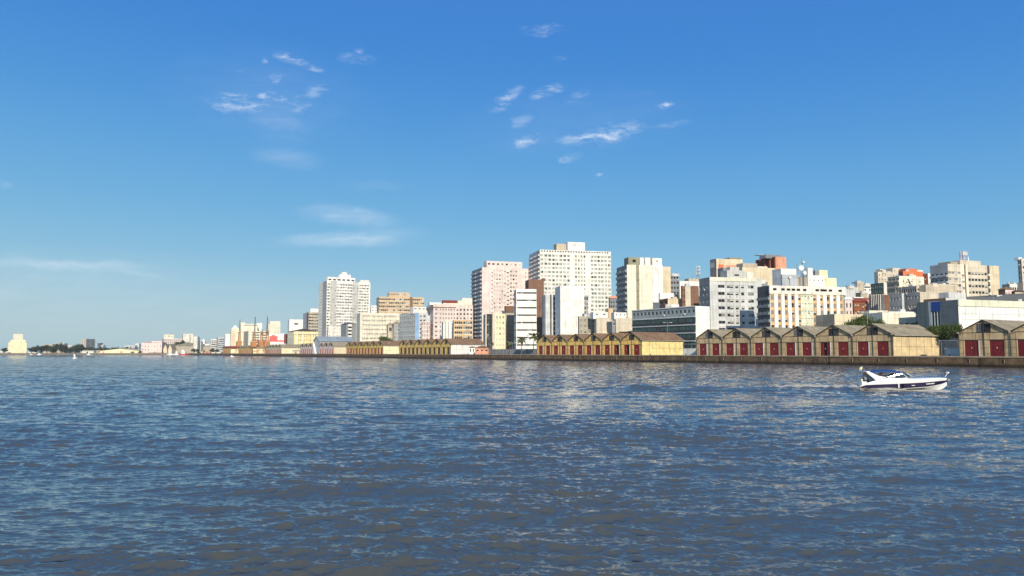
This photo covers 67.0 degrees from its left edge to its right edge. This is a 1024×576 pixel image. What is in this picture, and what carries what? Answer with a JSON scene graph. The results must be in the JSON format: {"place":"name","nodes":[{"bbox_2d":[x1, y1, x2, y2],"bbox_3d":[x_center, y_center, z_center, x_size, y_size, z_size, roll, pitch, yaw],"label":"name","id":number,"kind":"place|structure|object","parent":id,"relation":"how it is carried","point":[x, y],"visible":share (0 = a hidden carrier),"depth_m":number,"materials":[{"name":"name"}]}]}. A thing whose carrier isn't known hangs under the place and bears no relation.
{"place":"outdoors","nodes":[
{"label":"outdoors","id":0,"kind":"place"},
{"bbox_2d":[100,348,140,352],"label":"warehouse","id":1,"kind":"structure","parent":0,"point":[124,350],"depth_m":1310.73,"materials":[{"name":"paint"}]},
{"bbox_2d":[313,336,353,353],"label":"shed","id":2,"kind":"structure","parent":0,"point":[318,340],"depth_m":675.60,"materials":[{"name":"paint"}]},
{"bbox_2d":[0,355,1023,575],"bbox_3d":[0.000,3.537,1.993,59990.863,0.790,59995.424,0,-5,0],"label":"water","id":3,"kind":"structure","parent":0,"point":[169,465],"depth_m":23.78,"materials":[{"name":"blue liquid"}]},
{"bbox_2d":[856,366,949,389],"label":"motor boat","id":4,"kind":"object","parent":3,"relation":"on","point":[903,381],"visible":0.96,"depth_m":72.71,"materials":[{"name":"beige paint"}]},
{"bbox_2d":[0,0,1023,352],"label":"sky","id":5,"kind":"structure","parent":0,"point":[201,167],"materials":[{"name":"blue"}]},
{"bbox_2d":[266,293,1023,355],"bbox_3d":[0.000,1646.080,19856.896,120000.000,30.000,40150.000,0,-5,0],"label":"ground","id":6,"kind":"structure","parent":0,"point":[1009,297],"depth_m":367.67,"materials":[{"name":"grey concrete"}]},
{"bbox_2d":[8,333,26,352],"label":"grain silo","id":7,"kind":"object","parent":6,"relation":"on","point":[17,344],"visible":0.91,"depth_m":1384.34,"materials":[{"name":"paint"}]},
{"bbox_2d":[81,339,94,352],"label":"apartment building","id":8,"kind":"structure","parent":6,"relation":"on","point":[87,343],"depth_m":1650.42,"materials":[{"name":"paint"}]},
{"bbox_2d":[0,353,180,354],"bbox_3d":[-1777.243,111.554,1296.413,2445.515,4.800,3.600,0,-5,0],"label":"shore wall","id":9,"kind":"structure","parent":6,"relation":"on","point":[87,353],"depth_m":1296.36,"materials":[{"name":"concrete"}]},
{"bbox_2d":[141,341,165,352],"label":"factory","id":10,"kind":"structure","parent":6,"relation":"on","point":[153,346],"depth_m":1317.61,"materials":[{"name":"paint"}]},
{"bbox_2d":[162,334,181,343],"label":"apartment building","id":11,"kind":"structure","parent":6,"relation":"on","point":[168,339],"depth_m":1402.79,"materials":[{"name":"white paint"}]},
{"bbox_2d":[182,328,192,342],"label":"apartment building","id":12,"kind":"structure","parent":6,"relation":"on","point":[186,338],"depth_m":1421.64,"materials":[{"name":"white paint"}]},
{"bbox_2d":[176,343,209,352],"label":"shed","id":13,"kind":"structure","parent":6,"relation":"on","point":[186,347],"depth_m":1332.31,"materials":[{"name":"paint"}]},
{"bbox_2d":[222,346,238,352],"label":"warehouse","id":14,"kind":"structure","parent":6,"relation":"on","point":[229,349],"depth_m":978.70,"materials":[{"name":"yellow paint"}]},
{"bbox_2d":[230,325,239,345],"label":"apartment building","id":15,"kind":"structure","parent":6,"relation":"on","point":[234,331],"depth_m":1220.49,"materials":[{"name":"beige paint"}]},
{"bbox_2d":[186,353,298,356],"bbox_3d":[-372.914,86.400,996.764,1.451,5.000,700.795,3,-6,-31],"label":"quay wall","id":16,"kind":"structure","parent":6,"relation":"on","point":[249,354],"depth_m":882.42,"materials":[{"name":"concrete"}]},
{"bbox_2d":[240,322,256,345],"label":"apartment building","id":17,"kind":"structure","parent":6,"relation":"on","point":[245,327],"depth_m":1202.05,"materials":[{"name":"beige paint"}]},
{"bbox_2d":[238,345,265,352],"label":"warehouse","id":18,"kind":"structure","parent":6,"relation":"on","point":[245,349],"depth_m":887.95,"materials":[{"name":"yellow paint"}]},
{"bbox_2d":[243,330,269,345],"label":"office building","id":19,"kind":"structure","parent":6,"relation":"on","point":[248,338],"depth_m":1145.31,"materials":[{"name":"beige paint"}]},
{"bbox_2d":[266,321,279,333],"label":"apartment building","id":20,"kind":"structure","parent":6,"relation":"on","point":[274,327],"depth_m":1182.93,"materials":[{"name":"beige paint"}]},
{"bbox_2d":[269,333,286,344],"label":"building","id":21,"kind":"structure","parent":6,"relation":"on","point":[281,338],"depth_m":1049.59,"materials":[{"name":"white paint"}]},
{"bbox_2d":[265,344,300,353],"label":"warehouse","id":22,"kind":"structure","parent":6,"relation":"on","point":[280,349],"depth_m":774.57,"materials":[{"name":"beige paint"}]},
{"bbox_2d":[287,319,302,343],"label":"apartment building","id":23,"kind":"structure","parent":6,"relation":"on","point":[295,324],"depth_m":1012.60,"materials":[{"name":"white paint"}]},
{"bbox_2d":[288,329,317,343],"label":"customs house","id":24,"kind":"structure","parent":6,"relation":"on","point":[300,336],"depth_m":895.51,"materials":[{"name":"paint"}]},
{"bbox_2d":[300,343,312,353],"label":"warehouse","id":25,"kind":"structure","parent":6,"relation":"on","point":[306,348],"depth_m":692.98,"materials":[{"name":"paint"}]},
{"bbox_2d":[303,308,317,330],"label":"apartment building","id":26,"kind":"structure","parent":6,"relation":"on","point":[310,319],"depth_m":963.70,"materials":[{"name":"paint"}]},
{"bbox_2d":[319,342,347,353],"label":"warehouse","id":27,"kind":"structure","parent":6,"relation":"on","point":[333,348],"depth_m":634.72,"materials":[{"name":"paint"}]},
{"bbox_2d":[327,325,340,336],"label":"apartment building","id":28,"kind":"structure","parent":6,"relation":"on","point":[332,330],"depth_m":791.00,"materials":[{"name":"white paint"}]},
{"bbox_2d":[318,272,369,335],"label":"apartment building","id":29,"kind":"structure","parent":6,"relation":"on","point":[344,297],"depth_m":873.37,"materials":[{"name":"paint"}]},
{"bbox_2d":[318,284,368,334],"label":"window","id":30,"kind":"structure","parent":29,"relation":"in","point":[325,284],"depth_m":874.49,"materials":[{"name":"grey glass"}]},
{"bbox_2d":[341,322,355,341],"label":"office building","id":31,"kind":"structure","parent":6,"relation":"on","point":[348,329],"depth_m":740.09,"materials":[{"name":"paint"}]},
{"bbox_2d":[346,341,400,353],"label":"warehouse","id":32,"kind":"structure","parent":6,"relation":"on","point":[376,347],"depth_m":553.03,"materials":[{"name":"yellow paint"}]},
{"bbox_2d":[356,313,400,341],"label":"office building","id":33,"kind":"structure","parent":6,"relation":"on","point":[371,326],"depth_m":709.06,"materials":[{"name":"beige paint"}]},
{"bbox_2d":[393,321,398,340],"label":"building","id":34,"kind":"structure","parent":6,"relation":"on","point":[395,330],"depth_m":641.82,"materials":[{"name":"grey paint"}]},
{"bbox_2d":[376,292,423,313],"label":"office building","id":35,"kind":"structure","parent":6,"relation":"on","point":[399,302],"depth_m":837.52,"materials":[{"name":"beige paint"}]},
{"bbox_2d":[399,307,429,340],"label":"office building","id":36,"kind":"structure","parent":6,"relation":"on","point":[410,324],"depth_m":607.70,"materials":[{"name":"blue paint"}]},
{"bbox_2d":[421,321,429,338],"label":"apartment building","id":37,"kind":"structure","parent":6,"relation":"on","point":[425,329],"depth_m":591.97,"materials":[{"name":"paint"}]},
{"bbox_2d":[399,338,485,353],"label":"warehouse","id":38,"kind":"structure","parent":6,"relation":"on","point":[442,346],"depth_m":462.92,"materials":[{"name":"yellow paint"}]},
{"bbox_2d":[442,319,452,338],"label":"apartment building","id":39,"kind":"structure","parent":6,"relation":"on","point":[447,328],"depth_m":562.12,"materials":[{"name":"white paint"}]},
{"bbox_2d":[426,300,470,338],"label":"apartment building","id":40,"kind":"structure","parent":6,"relation":"on","point":[444,310],"depth_m":594.91,"materials":[{"name":"pink paint"}]},
{"bbox_2d":[453,316,471,338],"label":"apartment building","id":41,"kind":"structure","parent":6,"relation":"on","point":[462,329],"depth_m":548.46,"materials":[{"name":"orange paint"}]},
{"bbox_2d":[456,298,472,338],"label":"apartment building","id":42,"kind":"structure","parent":6,"relation":"on","point":[463,311],"depth_m":598.74,"materials":[{"name":"white paint"}]},
{"bbox_2d":[475,346,488,353],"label":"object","id":43,"kind":"object","parent":6,"relation":"on","point":[482,349],"visible":0.93,"depth_m":429.69,"materials":[{"name":"paint"}]},
{"bbox_2d":[483,314,490,348],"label":"office building","id":44,"kind":"structure","parent":6,"relation":"on","point":[486,329],"depth_m":508.03,"materials":[{"name":"beige paint"}]},
{"bbox_2d":[491,314,505,348],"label":"apartment building","id":45,"kind":"structure","parent":6,"relation":"on","point":[498,330],"depth_m":500.09,"materials":[{"name":"beige paint"}]},
{"bbox_2d":[471,261,528,340],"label":"apartment building","id":46,"kind":"structure","parent":6,"relation":"on","point":[495,285],"depth_m":592.44,"materials":[{"name":"paint"}]},
{"bbox_2d":[473,270,525,338],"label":"window","id":47,"kind":"structure","parent":46,"relation":"in","point":[479,270],"depth_m":595.11,"materials":[{"name":"grey glass"}]},
{"bbox_2d":[502,306,513,348],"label":"apartment building","id":48,"kind":"structure","parent":6,"relation":"on","point":[508,311],"depth_m":512.18,"materials":[{"name":"paint"}]},
{"bbox_2d":[489,349,536,353],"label":"flood wall","id":49,"kind":"structure","parent":6,"relation":"on","point":[506,351],"depth_m":445.79,"materials":[{"name":"paint"}]},
{"bbox_2d":[514,289,536,348],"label":"office building","id":50,"kind":"structure","parent":6,"relation":"on","point":[525,312],"depth_m":473.10,"materials":[{"name":"white paint"}]},
{"bbox_2d":[525,278,544,339],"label":"office building","id":51,"kind":"structure","parent":6,"relation":"on","point":[538,284],"depth_m":502.19,"materials":[{"name":"brown paint"}]},
{"bbox_2d":[542,294,554,335],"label":"office building","id":52,"kind":"structure","parent":6,"relation":"on","point":[548,314],"depth_m":467.11,"materials":[{"name":"paint"}]},
{"bbox_2d":[528,242,610,312],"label":"apartment building","id":53,"kind":"structure","parent":6,"relation":"on","point":[572,263],"depth_m":575.16,"materials":[{"name":"paint"}]},
{"bbox_2d":[530,253,610,310],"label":"window","id":54,"kind":"structure","parent":53,"relation":"in","point":[609,269],"depth_m":577.16,"materials":[{"name":"grey glass"}]},
{"bbox_2d":[555,283,583,334],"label":"office building","id":55,"kind":"structure","parent":6,"relation":"on","point":[569,305],"depth_m":449.96,"materials":[{"name":"white paint"}]},
{"bbox_2d":[578,312,594,333],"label":"apartment building","id":56,"kind":"structure","parent":6,"relation":"on","point":[586,324],"depth_m":418.81,"materials":[{"name":"paint"}]},
{"bbox_2d":[590,308,612,332],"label":"apartment building","id":57,"kind":"structure","parent":6,"relation":"on","point":[603,322],"depth_m":409.13,"materials":[{"name":"beige paint"}]},
{"bbox_2d":[535,332,684,354],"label":"warehouse","id":58,"kind":"structure","parent":6,"relation":"on","point":[648,343],"depth_m":321.37,"materials":[{"name":"paint"}]},
{"bbox_2d":[608,296,616,332],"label":"house","id":59,"kind":"structure","parent":6,"relation":"on","point":[612,302],"depth_m":531.45,"materials":[{"name":"paint"}]},
{"bbox_2d":[611,312,631,332],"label":"apartment building","id":60,"kind":"structure","parent":6,"relation":"on","point":[623,323],"depth_m":395.94,"materials":[{"name":"beige paint"}]},
{"bbox_2d":[616,257,662,317],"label":"apartment building","id":61,"kind":"structure","parent":6,"relation":"on","point":[639,284],"depth_m":413.68,"materials":[{"name":"beige paint"}]},
{"bbox_2d":[299,354,1023,367],"bbox_3d":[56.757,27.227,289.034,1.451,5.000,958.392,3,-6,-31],"label":"quay wall","id":62,"kind":"structure","parent":6,"relation":"on","point":[991,361],"depth_m":249.69,"materials":[{"name":"concrete"}]},
{"bbox_2d":[663,267,670,292],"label":"apartment building","id":63,"kind":"structure","parent":6,"relation":"on","point":[666,279],"depth_m":434.61,"materials":[{"name":"beige paint"}]},
{"bbox_2d":[659,297,680,307],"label":"apartment building","id":64,"kind":"structure","parent":6,"relation":"on","point":[671,300],"depth_m":390.34,"materials":[{"name":"beige paint"}]},
{"bbox_2d":[632,306,709,347],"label":"office building","id":65,"kind":"structure","parent":6,"relation":"on","point":[689,324],"depth_m":347.49,"materials":[{"name":"white paint"}]},
{"bbox_2d":[671,273,678,296],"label":"apartment building","id":66,"kind":"structure","parent":6,"relation":"on","point":[674,282],"depth_m":457.38,"materials":[{"name":"paint"}]},
{"bbox_2d":[678,266,699,305],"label":"apartment building","id":67,"kind":"structure","parent":6,"relation":"on","point":[693,282],"depth_m":435.88,"materials":[{"name":"white paint"}]},
{"bbox_2d":[681,282,698,306],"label":"apartment building","id":68,"kind":"structure","parent":6,"relation":"on","point":[689,295],"depth_m":385.92,"materials":[{"name":"brown paint"}]},
{"bbox_2d":[710,257,742,276],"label":"apartment building","id":69,"kind":"structure","parent":6,"relation":"on","point":[715,264],"depth_m":394.52,"materials":[{"name":"beige paint"}]},
{"bbox_2d":[699,267,761,329],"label":"office building","id":70,"kind":"structure","parent":6,"relation":"on","point":[728,296],"depth_m":346.19,"materials":[{"name":"paint"}]},
{"bbox_2d":[736,263,775,285],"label":"apartment building","id":71,"kind":"structure","parent":6,"relation":"on","point":[763,272],"depth_m":380.59,"materials":[{"name":"beige paint"}]},
{"bbox_2d":[754,254,785,268],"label":"apartment building","id":72,"kind":"structure","parent":6,"relation":"on","point":[774,261],"depth_m":406.94,"materials":[{"name":"paint"}]},
{"bbox_2d":[757,257,845,328],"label":"hotel","id":73,"kind":"structure","parent":6,"relation":"on","point":[789,298],"depth_m":311.25,"materials":[{"name":"paint"}]},
{"bbox_2d":[694,323,938,355],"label":"warehouse","id":74,"kind":"structure","parent":6,"relation":"on","point":[873,339],"depth_m":234.49,"materials":[{"name":"paint"}]},
{"bbox_2d":[740,343,747,354],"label":"door","id":75,"kind":"structure","parent":74,"relation":"in","point":[743,347],"depth_m":260.78,"materials":[{"name":"red paint"}]},
{"bbox_2d":[755,343,762,354],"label":"door","id":76,"kind":"structure","parent":74,"relation":"in","point":[758,346],"depth_m":255.39,"materials":[{"name":"red paint"}]},
{"bbox_2d":[770,343,778,354],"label":"door","id":77,"kind":"structure","parent":74,"relation":"in","point":[773,346],"depth_m":250.00,"materials":[{"name":"red paint"}]},
{"bbox_2d":[786,343,794,355],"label":"door","id":78,"kind":"structure","parent":74,"relation":"in","point":[790,347],"depth_m":244.50,"materials":[{"name":"red paint"}]},
{"bbox_2d":[802,343,811,355],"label":"door","id":79,"kind":"structure","parent":74,"relation":"in","point":[807,347],"depth_m":239.19,"materials":[{"name":"red paint"}]},
{"bbox_2d":[820,342,829,355],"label":"door","id":80,"kind":"structure","parent":74,"relation":"in","point":[825,346],"depth_m":234.05,"materials":[{"name":"red paint"}]},
{"bbox_2d":[838,342,848,355],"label":"door","id":81,"kind":"structure","parent":74,"relation":"in","point":[842,346],"depth_m":228.51,"materials":[{"name":"red paint"}]},
{"bbox_2d":[858,342,868,355],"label":"door","id":82,"kind":"structure","parent":74,"relation":"in","point":[863,350],"depth_m":222.95,"materials":[{"name":"red paint"}]},
{"bbox_2d":[877,342,888,355],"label":"door","id":83,"kind":"structure","parent":74,"relation":"in","point":[883,348],"depth_m":217.57,"materials":[{"name":"red paint"}]},
{"bbox_2d":[844,297,853,313],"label":"house","id":84,"kind":"structure","parent":6,"relation":"on","point":[848,306],"depth_m":386.07,"materials":[{"name":"white paint"}]},
{"bbox_2d":[844,284,857,297],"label":"apartment building","id":85,"kind":"structure","parent":6,"relation":"on","point":[851,291],"depth_m":457.15,"materials":[{"name":"paint"}]},
{"bbox_2d":[815,310,887,326],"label":"apartment building","id":86,"kind":"structure","parent":6,"relation":"on","point":[827,320],"depth_m":292.49,"materials":[{"name":"beige paint"}]},
{"bbox_2d":[852,298,867,313],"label":"house","id":87,"kind":"structure","parent":6,"relation":"on","point":[859,304],"depth_m":389.41,"materials":[{"name":"paint"}]},
{"bbox_2d":[842,314,877,325],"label":"tree","id":88,"kind":"object","parent":6,"relation":"on","point":[861,321],"visible":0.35,"depth_m":260.15,"materials":[{"name":"green plant"}]},
{"bbox_2d":[869,294,884,310],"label":"office building","id":89,"kind":"structure","parent":6,"relation":"on","point":[875,302],"depth_m":383.61,"materials":[{"name":"paint"}]},
{"bbox_2d":[871,283,886,294],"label":"apartment building","id":90,"kind":"structure","parent":6,"relation":"on","point":[878,288],"depth_m":474.87,"materials":[{"name":"white paint"}]},
{"bbox_2d":[881,295,889,311],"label":"apartment building","id":91,"kind":"structure","parent":6,"relation":"on","point":[885,302],"depth_m":373.05,"materials":[{"name":"brown paint"}]},
{"bbox_2d":[874,268,900,292],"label":"apartment building","id":92,"kind":"structure","parent":6,"relation":"on","point":[881,275],"depth_m":524.68,"materials":[{"name":"beige paint"}]},
{"bbox_2d":[864,309,915,324],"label":"apartment building","id":93,"kind":"structure","parent":6,"relation":"on","point":[901,316],"depth_m":269.75,"materials":[{"name":"beige paint"}]},
{"bbox_2d":[889,288,904,311],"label":"office building","id":94,"kind":"structure","parent":6,"relation":"on","point":[896,301],"depth_m":355.15,"materials":[{"name":"paint"}]},
{"bbox_2d":[887,274,923,294],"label":"apartment building","id":95,"kind":"structure","parent":6,"relation":"on","point":[896,282],"depth_m":445.06,"materials":[{"name":"beige paint"}]},
{"bbox_2d":[898,278,918,310],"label":"apartment building","id":96,"kind":"structure","parent":6,"relation":"on","point":[910,288],"depth_m":381.26,"materials":[{"name":"beige paint"}]},
{"bbox_2d":[898,268,922,276],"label":"apartment building","id":97,"kind":"structure","parent":6,"relation":"on","point":[916,272],"depth_m":506.05,"materials":[{"name":"orange paint"}]},
{"bbox_2d":[907,292,938,321],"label":"office building","id":98,"kind":"structure","parent":6,"relation":"on","point":[913,298],"depth_m":353.64,"materials":[{"name":"beige paint"}]},
{"bbox_2d":[918,283,956,292],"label":"apartment building","id":99,"kind":"structure","parent":6,"relation":"on","point":[938,288],"depth_m":376.23,"materials":[{"name":"paint"}]},
{"bbox_2d":[926,323,950,355],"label":"tree","id":100,"kind":"object","parent":6,"relation":"on","point":[939,330],"visible":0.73,"depth_m":226.21,"materials":[{"name":"green plant"}]},
{"bbox_2d":[923,292,965,301],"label":"apartment building","id":101,"kind":"structure","parent":6,"relation":"on","point":[944,296],"depth_m":342.26,"materials":[{"name":"paint"}]},
{"bbox_2d":[944,348,958,355],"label":"garden wall","id":102,"kind":"structure","parent":6,"relation":"on","point":[952,351],"depth_m":208.86,"materials":[{"name":"paint"}]},
{"bbox_2d":[945,322,962,347],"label":"tree","id":103,"kind":"object","parent":6,"relation":"on","point":[953,329],"visible":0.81,"depth_m":220.81,"materials":[{"name":"green plant"}]},
{"bbox_2d":[929,251,999,296],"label":"apartment building","id":104,"kind":"structure","parent":6,"relation":"on","point":[972,278],"depth_m":412.52,"materials":[{"name":"beige paint"}]},
{"bbox_2d":[917,299,1023,354],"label":"office building","id":105,"kind":"structure","parent":6,"relation":"on","point":[965,313],"depth_m":250.33,"materials":[{"name":"white paint"}]},
{"bbox_2d":[955,319,1023,355],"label":"warehouse","id":106,"kind":"structure","parent":6,"relation":"on","point":[982,337],"depth_m":193.57,"materials":[{"name":"paint"}]},
{"bbox_2d":[965,340,978,355],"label":"door","id":107,"kind":"structure","parent":106,"relation":"in","point":[971,347],"depth_m":196.85,"materials":[{"name":"red paint"}]},
{"bbox_2d":[976,324,990,331],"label":"gable window","id":108,"kind":"structure","parent":106,"relation":"in","point":[979,328],"depth_m":194.74,"materials":[{"name":"glass"}]},
{"bbox_2d":[990,340,1004,355],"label":"door","id":109,"kind":"structure","parent":106,"relation":"in","point":[997,348],"depth_m":191.63,"materials":[{"name":"red paint"}]},
{"bbox_2d":[1018,340,1023,355],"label":"door","id":110,"kind":"structure","parent":106,"relation":"in","point":[1020,342],"depth_m":186.96,"materials":[{"name":"red paint"}]},
{"bbox_2d":[998,287,1013,294],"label":"house","id":111,"kind":"structure","parent":6,"relation":"on","point":[1004,290],"depth_m":397.39,"materials":[{"name":"paint"}]},
{"bbox_2d":[1014,257,1023,282],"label":"apartment building","id":112,"kind":"structure","parent":6,"relation":"on","point":[1020,269],"depth_m":463.41,"materials":[{"name":"beige paint"}]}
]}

